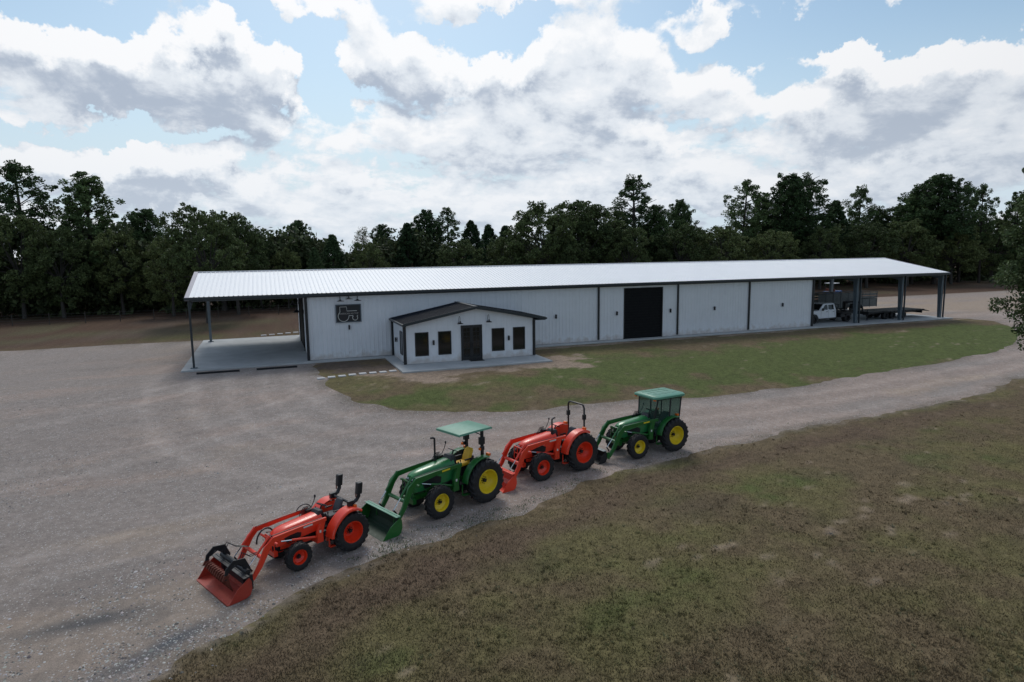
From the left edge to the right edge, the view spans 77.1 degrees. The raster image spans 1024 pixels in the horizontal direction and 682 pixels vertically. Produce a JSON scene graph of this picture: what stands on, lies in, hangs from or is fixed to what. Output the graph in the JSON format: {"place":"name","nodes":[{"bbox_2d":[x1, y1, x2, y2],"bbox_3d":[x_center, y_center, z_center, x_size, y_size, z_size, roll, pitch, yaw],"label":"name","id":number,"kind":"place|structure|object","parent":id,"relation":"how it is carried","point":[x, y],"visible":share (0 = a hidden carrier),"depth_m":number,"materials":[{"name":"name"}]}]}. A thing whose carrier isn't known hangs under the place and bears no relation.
{"place":"outdoors","nodes":[
{"label":"outdoors","id":0,"kind":"place"},
{"bbox_2d":[0,263,1023,681],"bbox_3d":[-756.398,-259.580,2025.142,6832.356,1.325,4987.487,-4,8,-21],"label":"ground","id":1,"kind":"structure","parent":0,"point":[32,333],"depth_m":18.68,"materials":[{"name":"green plant"}]},
{"bbox_2d":[0,214,56,318],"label":"bushy tree","id":2,"kind":"object","parent":1,"relation":"on","point":[18,221],"visible":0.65,"depth_m":80.90,"materials":[{"name":"green plant"}]},
{"bbox_2d":[0,159,71,314],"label":"pine tree","id":3,"kind":"object","parent":1,"relation":"on","point":[12,171],"visible":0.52,"depth_m":87.18,"materials":[{"name":"green plant"}]},
{"bbox_2d":[22,225,98,317],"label":"bushy tree","id":4,"kind":"object","parent":1,"relation":"on","point":[44,263],"visible":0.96,"depth_m":81.21,"materials":[{"name":"green plant"}]},
{"bbox_2d":[38,171,142,312],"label":"pine tree","id":5,"kind":"object","parent":1,"relation":"on","point":[72,217],"visible":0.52,"depth_m":86.87,"materials":[{"name":"green plant"}]},
{"bbox_2d":[88,228,151,314],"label":"bushy tree","id":6,"kind":"object","parent":1,"relation":"on","point":[132,259],"visible":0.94,"depth_m":85.47,"materials":[{"name":"green plant"}]},
{"bbox_2d":[116,208,169,265],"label":"pine tree","id":7,"kind":"object","parent":1,"relation":"on","point":[141,219],"visible":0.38,"depth_m":95.83,"materials":[{"name":"green plant"}]},
{"bbox_2d":[1,304,295,325],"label":"wire fence","id":8,"kind":"object","parent":1,"relation":"on","point":[48,314],"visible":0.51,"depth_m":78.15,"materials":[{"name":"grey metal"}]},
{"bbox_2d":[141,236,193,315],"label":"bushy tree","id":9,"kind":"object","parent":1,"relation":"on","point":[152,276],"visible":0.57,"depth_m":82.02,"materials":[{"name":"green plant"}]},
{"bbox_2d":[153,202,248,322],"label":"oak tree","id":10,"kind":"object","parent":1,"relation":"on","point":[185,263],"visible":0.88,"depth_m":71.54,"materials":[{"name":"green plant"}]},
{"bbox_2d":[183,209,253,310],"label":"oak tree","id":11,"kind":"object","parent":1,"relation":"on","point":[229,220],"visible":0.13,"depth_m":89.27,"materials":[{"name":"green plant"}]},
{"bbox_2d":[201,217,270,314],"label":"oak tree","id":12,"kind":"object","parent":1,"relation":"on","point":[255,250],"visible":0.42,"depth_m":83.68,"materials":[{"name":"green plant"}]},
{"bbox_2d":[246,229,276,307],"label":"oak tree","id":13,"kind":"object","parent":1,"relation":"on","point":[266,242],"visible":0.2,"depth_m":91.87,"materials":[{"name":"green plant"}]},
{"bbox_2d":[270,247,301,308],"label":"bushy tree","id":14,"kind":"object","parent":1,"relation":"on","point":[291,260],"visible":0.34,"depth_m":91.19,"materials":[{"name":"green plant"}]},
{"bbox_2d":[280,220,314,269],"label":"pine tree","id":15,"kind":"object","parent":1,"relation":"on","point":[297,223],"visible":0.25,"depth_m":98.72,"materials":[{"name":"green plant"}]},
{"bbox_2d":[306,247,323,268],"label":"cedar tree","id":16,"kind":"object","parent":1,"relation":"on","point":[314,259],"visible":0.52,"depth_m":87.06,"materials":[{"name":"green plant"}]},
{"bbox_2d":[320,234,350,268],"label":"cedar tree","id":17,"kind":"object","parent":1,"relation":"on","point":[334,249],"visible":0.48,"depth_m":91.35,"materials":[{"name":"green plant"}]},
{"bbox_2d":[350,227,373,252],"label":"thin tree","id":18,"kind":"object","parent":1,"relation":"on","point":[359,233],"visible":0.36,"depth_m":106.61,"materials":[{"name":"green plant"}]},
{"bbox_2d":[349,241,390,268],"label":"bushy tree","id":19,"kind":"object","parent":1,"relation":"on","point":[373,253],"visible":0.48,"depth_m":93.24,"materials":[{"name":"green plant"}]},
{"bbox_2d":[368,224,397,266],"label":"pine tree","id":20,"kind":"object","parent":1,"relation":"on","point":[382,230],"visible":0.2,"depth_m":109.07,"materials":[{"name":"green plant"}]},
{"bbox_2d":[391,222,424,267],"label":"cedar tree","id":21,"kind":"object","parent":1,"relation":"on","point":[404,233],"visible":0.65,"depth_m":102.75,"materials":[{"name":"green plant"}]},
{"bbox_2d":[409,209,447,266],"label":"pine tree","id":22,"kind":"object","parent":1,"relation":"on","point":[428,221],"visible":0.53,"depth_m":107.88,"materials":[{"name":"green plant"}]},
{"bbox_2d":[434,207,464,265],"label":"pine tree","id":23,"kind":"object","parent":1,"relation":"on","point":[451,234],"visible":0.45,"depth_m":111.58,"materials":[{"name":"green plant"}]},
{"bbox_2d":[435,238,488,266],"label":"bushy tree","id":24,"kind":"object","parent":1,"relation":"on","point":[467,247],"visible":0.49,"depth_m":93.45,"materials":[{"name":"green plant"}]},
{"bbox_2d":[385,354,551,372],"bbox_3d":[-3.272,1.566,46.319,10.580,0.600,6.627,-4,8,-21],"label":"office apron","id":25,"kind":"object","parent":1,"relation":"on","point":[398,363],"visible":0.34,"depth_m":44.19,"materials":[{"name":"concrete"}]},
{"bbox_2d":[389,301,546,364],"bbox_3d":[-3.316,-0.846,47.528,10.680,3.850,5.130,-4,8,-21],"label":"office annex","id":26,"kind":"object","parent":25,"relation":"on","point":[475,335],"visible":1,"depth_m":45.52,"materials":[{"name":"white metal"}]},
{"bbox_2d":[399,331,402,354],"bbox_3d":[-7.748,0.132,45.101,0.105,1.650,0.850,-4,8,-21],"label":"window","id":27,"kind":"structure","parent":26,"relation":"in","point":[400,332],"depth_m":45.09,"materials":[{"name":"black glass"}]},
{"bbox_2d":[415,332,428,356],"bbox_3d":[-6.216,0.224,44.280,0.950,1.650,0.105,-4,8,-21],"label":"window","id":28,"kind":"structure","parent":26,"relation":"in","point":[421,338],"depth_m":44.28,"materials":[{"name":"black glass"}]},
{"bbox_2d":[438,331,451,354],"bbox_3d":[-4.698,0.125,44.851,0.940,1.650,0.105,-4,8,-21],"label":"window","id":29,"kind":"structure","parent":26,"relation":"in","point":[444,337],"depth_m":44.84,"materials":[{"name":"black glass"}]},
{"bbox_2d":[462,326,471,359],"bbox_3d":[-3.189,0.157,45.414,0.701,2.395,0.104,-4,8,-21],"label":"door","id":30,"kind":"structure","parent":26,"relation":"in","point":[466,330],"depth_m":45.43,"materials":[{"name":"black glass"}]},
{"bbox_2d":[471,326,480,359],"bbox_3d":[-2.526,0.114,45.663,0.701,2.395,0.104,-4,8,-21],"label":"door","id":31,"kind":"structure","parent":26,"relation":"in","point":[475,330],"depth_m":45.67,"materials":[{"name":"black glass"}]},
{"bbox_2d":[492,328,504,350],"bbox_3d":[-1.007,-0.114,46.238,0.960,1.650,0.105,-4,8,-21],"label":"window","id":32,"kind":"structure","parent":26,"relation":"in","point":[498,341],"depth_m":46.24,"materials":[{"name":"black glass"}]},
{"bbox_2d":[513,327,524,349],"bbox_3d":[0.502,-0.212,46.805,0.930,1.650,0.105,-4,8,-21],"label":"window","id":33,"kind":"structure","parent":26,"relation":"in","point":[518,332],"depth_m":46.80,"materials":[{"name":"black glass"}]},
{"bbox_2d":[457,220,489,265],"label":"cedar tree","id":34,"kind":"object","parent":1,"relation":"on","point":[471,233],"visible":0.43,"depth_m":108.50,"materials":[{"name":"green plant"}]},
{"bbox_2d":[481,224,495,255],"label":"cedar tree","id":35,"kind":"object","parent":1,"relation":"on","point":[488,234],"visible":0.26,"depth_m":120.09,"materials":[{"name":"green plant"}]},
{"bbox_2d":[486,236,523,265],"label":"bushy tree","id":36,"kind":"object","parent":1,"relation":"on","point":[504,259],"visible":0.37,"depth_m":102.69,"materials":[{"name":"green plant"}]},
{"bbox_2d":[499,225,510,238],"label":"cedar tree","id":37,"kind":"object","parent":1,"relation":"on","point":[504,227],"visible":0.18,"depth_m":123.50,"materials":[{"name":"green plant"}]},
{"bbox_2d":[0,215,1018,318],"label":"woodland understorey","id":38,"kind":"object","parent":1,"relation":"on","point":[87,305],"visible":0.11,"depth_m":94.06,"materials":[{"name":"green plant"}]},
{"bbox_2d":[0,290,1023,681],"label":"gravel yard","id":39,"kind":"structure","parent":1,"relation":"on","point":[94,532],"depth_m":27.61,"materials":[{"name":"grey gravel"}]},
{"bbox_2d":[196,369,239,374],"bbox_3d":[-19.418,2.052,42.462,2.600,0.130,0.176,-4,8,-21],"label":"wheel stop","id":40,"kind":"object","parent":39,"relation":"on","point":[211,372],"visible":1,"depth_m":42.39,"materials":[{"name":"rubber"}]},
{"bbox_2d":[257,365,296,369],"bbox_3d":[-15.998,1.831,43.747,2.600,0.130,0.176,-4,8,-21],"label":"wheel stop","id":41,"kind":"object","parent":39,"relation":"on","point":[267,368],"visible":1,"depth_m":43.67,"materials":[{"name":"rubber"}]},
{"bbox_2d":[197,473,368,606],"bbox_3d":[-6.451,5.496,18.777,2.056,2.016,4.782,7,11,43],"label":"tractor","id":42,"kind":"object","parent":39,"relation":"on","point":[225,578],"visible":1,"depth_m":18.44,"materials":[{"name":"orange paint"}]},
{"bbox_2d":[359,420,503,541],"bbox_3d":[-2.787,4.598,22.448,5.475,2.697,1.951,-8,11,-43],"label":"tractor","id":43,"kind":"object","parent":39,"relation":"on","point":[436,481],"visible":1,"depth_m":22.37,"materials":[{"name":"green paint"}]},
{"bbox_2d":[497,400,597,492],"bbox_3d":[1.104,4.069,26.028,5.125,2.678,1.951,-6,10,-35],"label":"tractor","id":44,"kind":"object","parent":39,"relation":"on","point":[540,450],"visible":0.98,"depth_m":25.92,"materials":[{"name":"orange paint"}]},
{"bbox_2d":[594,387,688,464],"bbox_3d":[5.522,3.689,28.637,5.055,2.600,1.940,-5,9,-29],"label":"tractor","id":45,"kind":"object","parent":39,"relation":"on","point":[637,433],"visible":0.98,"depth_m":28.46,"materials":[{"name":"green paint"}]},
{"bbox_2d":[502,200,580,264],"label":"oak tree","id":46,"kind":"object","parent":1,"relation":"on","point":[525,222],"visible":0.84,"depth_m":100.61,"materials":[{"name":"green plant"}]},
{"bbox_2d":[543,239,589,264],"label":"bushy tree","id":47,"kind":"object","parent":1,"relation":"on","point":[571,250],"visible":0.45,"depth_m":99.41,"materials":[{"name":"green plant"}]},
{"bbox_2d":[537,200,614,263],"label":"oak tree","id":48,"kind":"object","parent":1,"relation":"on","point":[578,208],"visible":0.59,"depth_m":104.76,"materials":[{"name":"green plant"}]},
{"bbox_2d":[572,210,633,263],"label":"oak tree","id":49,"kind":"object","parent":1,"relation":"on","point":[615,222],"visible":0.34,"depth_m":108.39,"materials":[{"name":"green plant"}]},
{"bbox_2d":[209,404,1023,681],"bbox_3d":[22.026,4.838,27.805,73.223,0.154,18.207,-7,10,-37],"label":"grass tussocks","id":50,"kind":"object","parent":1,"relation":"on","point":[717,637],"depth_m":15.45,"materials":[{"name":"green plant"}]},
{"bbox_2d":[601,226,653,262],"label":"bushy tree","id":51,"kind":"object","parent":1,"relation":"on","point":[616,251],"visible":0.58,"depth_m":105.27,"materials":[{"name":"green plant"}]},
{"bbox_2d":[604,174,662,256],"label":"pine tree","id":52,"kind":"object","parent":1,"relation":"on","point":[631,184],"visible":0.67,"depth_m":116.43,"materials":[{"name":"green plant"}]},
{"bbox_2d":[638,204,672,259],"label":"pine tree","id":53,"kind":"object","parent":1,"relation":"on","point":[660,224],"visible":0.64,"depth_m":116.29,"materials":[{"name":"green plant"}]},
{"bbox_2d":[653,222,710,261],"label":"bushy tree","id":54,"kind":"object","parent":1,"relation":"on","point":[678,235],"visible":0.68,"depth_m":109.33,"materials":[{"name":"green plant"}]},
{"bbox_2d":[666,199,701,257],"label":"pine tree","id":55,"kind":"object","parent":1,"relation":"on","point":[677,216],"visible":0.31,"depth_m":122.75,"materials":[{"name":"green plant"}]},
{"bbox_2d":[696,225,752,260],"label":"bushy tree","id":56,"kind":"object","parent":1,"relation":"on","point":[735,239],"visible":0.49,"depth_m":109.77,"materials":[{"name":"green plant"}]},
{"bbox_2d":[716,179,778,248],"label":"pine tree","id":57,"kind":"object","parent":1,"relation":"on","point":[733,213],"visible":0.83,"depth_m":127.02,"materials":[{"name":"green plant"}]},
{"bbox_2d":[744,192,783,256],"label":"pine tree","id":58,"kind":"object","parent":1,"relation":"on","point":[765,208],"visible":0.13,"depth_m":131.70,"materials":[{"name":"green plant"}]},
{"bbox_2d":[745,229,800,259],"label":"bushy tree","id":59,"kind":"object","parent":1,"relation":"on","point":[777,243],"visible":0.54,"depth_m":114.10,"materials":[{"name":"green plant"}]},
{"bbox_2d":[755,172,826,252],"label":"pine tree","id":60,"kind":"object","parent":1,"relation":"on","point":[788,184],"visible":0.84,"depth_m":126.05,"materials":[{"name":"green plant"}]},
{"bbox_2d":[781,171,851,254],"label":"pine tree","id":61,"kind":"object","parent":1,"relation":"on","point":[826,223],"visible":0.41,"depth_m":128.76,"materials":[{"name":"green plant"}]},
{"bbox_2d":[794,226,846,288],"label":"bushy tree","id":62,"kind":"object","parent":1,"relation":"on","point":[821,232],"visible":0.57,"depth_m":120.35,"materials":[{"name":"green plant"}]},
{"bbox_2d":[810,200,852,258],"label":"cedar tree","id":63,"kind":"object","parent":1,"relation":"on","point":[840,215],"visible":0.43,"depth_m":133.49,"materials":[{"name":"green plant"}]},
{"bbox_2d":[844,184,882,257],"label":"pine tree","id":64,"kind":"object","parent":1,"relation":"on","point":[856,204],"visible":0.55,"depth_m":138.44,"materials":[{"name":"green plant"}]},
{"bbox_2d":[841,222,901,287],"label":"bushy tree","id":65,"kind":"object","parent":1,"relation":"on","point":[875,231],"visible":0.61,"depth_m":121.45,"materials":[{"name":"green plant"}]},
{"bbox_2d":[866,202,911,281],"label":"oak tree","id":66,"kind":"object","parent":1,"relation":"on","point":[886,214],"visible":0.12,"depth_m":139.06,"materials":[{"name":"green plant"}]},
{"bbox_2d":[879,218,945,285],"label":"bushy tree","id":67,"kind":"object","parent":1,"relation":"on","point":[913,257],"visible":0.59,"depth_m":124.70,"materials":[{"name":"green plant"}]},
{"bbox_2d":[890,190,944,283],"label":"pine tree","id":68,"kind":"object","parent":1,"relation":"on","point":[913,195],"visible":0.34,"depth_m":132.09,"materials":[{"name":"green plant"}]},
{"bbox_2d":[888,173,984,283],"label":"tree","id":69,"kind":"object","parent":1,"relation":"on","point":[949,201],"visible":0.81,"depth_m":128.28,"materials":[{"name":"green plant"}]},
{"bbox_2d":[923,223,989,283],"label":"bushy tree","id":70,"kind":"object","parent":1,"relation":"on","point":[977,254],"visible":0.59,"depth_m":129.40,"materials":[{"name":"green plant"}]},
{"bbox_2d":[951,184,998,281],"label":"pine tree","id":71,"kind":"object","parent":1,"relation":"on","point":[954,240],"visible":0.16,"depth_m":137.04,"materials":[{"name":"green plant"}]},
{"bbox_2d":[962,183,1001,282],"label":"pine tree","id":72,"kind":"object","parent":1,"relation":"on","point":[988,224],"visible":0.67,"depth_m":133.14,"materials":[{"name":"green plant"}]},
{"bbox_2d":[962,220,1022,282],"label":"bushy tree","id":73,"kind":"object","parent":1,"relation":"on","point":[993,258],"visible":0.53,"depth_m":133.69,"materials":[{"name":"green plant"}]},
{"bbox_2d":[987,168,1023,350],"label":"oak tree","id":74,"kind":"object","parent":1,"relation":"on","point":[1014,240],"visible":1,"depth_m":32.37,"materials":[{"name":"green plant"}]},
{"bbox_2d":[987,191,1023,265],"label":"pine tree","id":75,"kind":"object","parent":1,"relation":"on","point":[1008,214],"visible":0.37,"depth_m":134.00,"materials":[{"name":"green plant"}]},
{"bbox_2d":[0,0,1023,259],"label":"sky","id":76,"kind":"structure","parent":0,"point":[339,118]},
{"bbox_2d":[181,308,952,372],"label":"concrete slab","id":77,"kind":"structure","parent":0,"point":[234,353],"depth_m":52.75,"materials":[{"name":"grey concrete"}]},
{"bbox_2d":[813,302,852,323],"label":"pickup truck","id":78,"kind":"object","parent":77,"relation":"on","point":[825,310],"visible":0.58,"depth_m":65.48,"materials":[{"name":"metal"}]},
{"bbox_2d":[814,290,877,309],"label":"livestock trailer","id":79,"kind":"object","parent":77,"relation":"on","point":[837,298],"visible":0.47,"depth_m":77.36,"materials":[{"name":"metal"}]},
{"bbox_2d":[842,300,928,319],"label":"flatbed trailer","id":80,"kind":"object","parent":77,"relation":"on","point":[885,313],"visible":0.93,"depth_m":68.44,"materials":[{"name":"black metal"}]},
{"bbox_2d":[184,258,950,368],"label":"metal building","id":81,"kind":"structure","parent":0,"point":[584,302],"depth_m":54.54,"materials":[{"name":"grey metal"}]},
{"bbox_2d":[293,299,303,313],"bbox_3d":[-16.533,-2.753,49.628,0.794,1.305,0.538,-4,8,-21],"label":"gooseneck lamp","id":82,"kind":"object","parent":81,"relation":"attached to","point":[296,311],"visible":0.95,"depth_m":49.55,"materials":[{"name":"black metal"}]},
{"bbox_2d":[298,298,305,349],"bbox_3d":[-17.593,-1.801,53.773,0.140,4.420,6.440,-4,8,-21],"label":"end roller door","id":83,"kind":"structure","parent":81,"relation":"in","point":[301,316],"depth_m":53.89,"materials":[{"name":"metal"}]},
{"bbox_2d":[335,304,361,322],"bbox_3d":[-11.917,-2.020,46.803,1.820,1.320,0.082,-4,8,-21],"label":"sign","id":84,"kind":"object","parent":81,"relation":"attached to","point":[345,313],"visible":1,"depth_m":46.78,"materials":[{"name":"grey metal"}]},
{"bbox_2d":[623,287,662,338],"bbox_3d":[11.388,-2.458,55.827,3.920,4.400,0.170,-4,8,-21],"label":"roller door","id":85,"kind":"structure","parent":81,"relation":"in","point":[643,306],"depth_m":55.82,"materials":[{"name":"black metal"}]},
{"bbox_2d":[313,318,1019,411],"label":"lawn","id":86,"kind":"structure","parent":0,"point":[932,340],"depth_m":44.75,"materials":[{"name":"green plant"}]},
{"bbox_2d":[823,283,841,293],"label":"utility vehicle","id":87,"kind":"object","parent":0,"point":[825,290],"visible":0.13,"depth_m":98.74,"materials":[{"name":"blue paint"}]}
]}

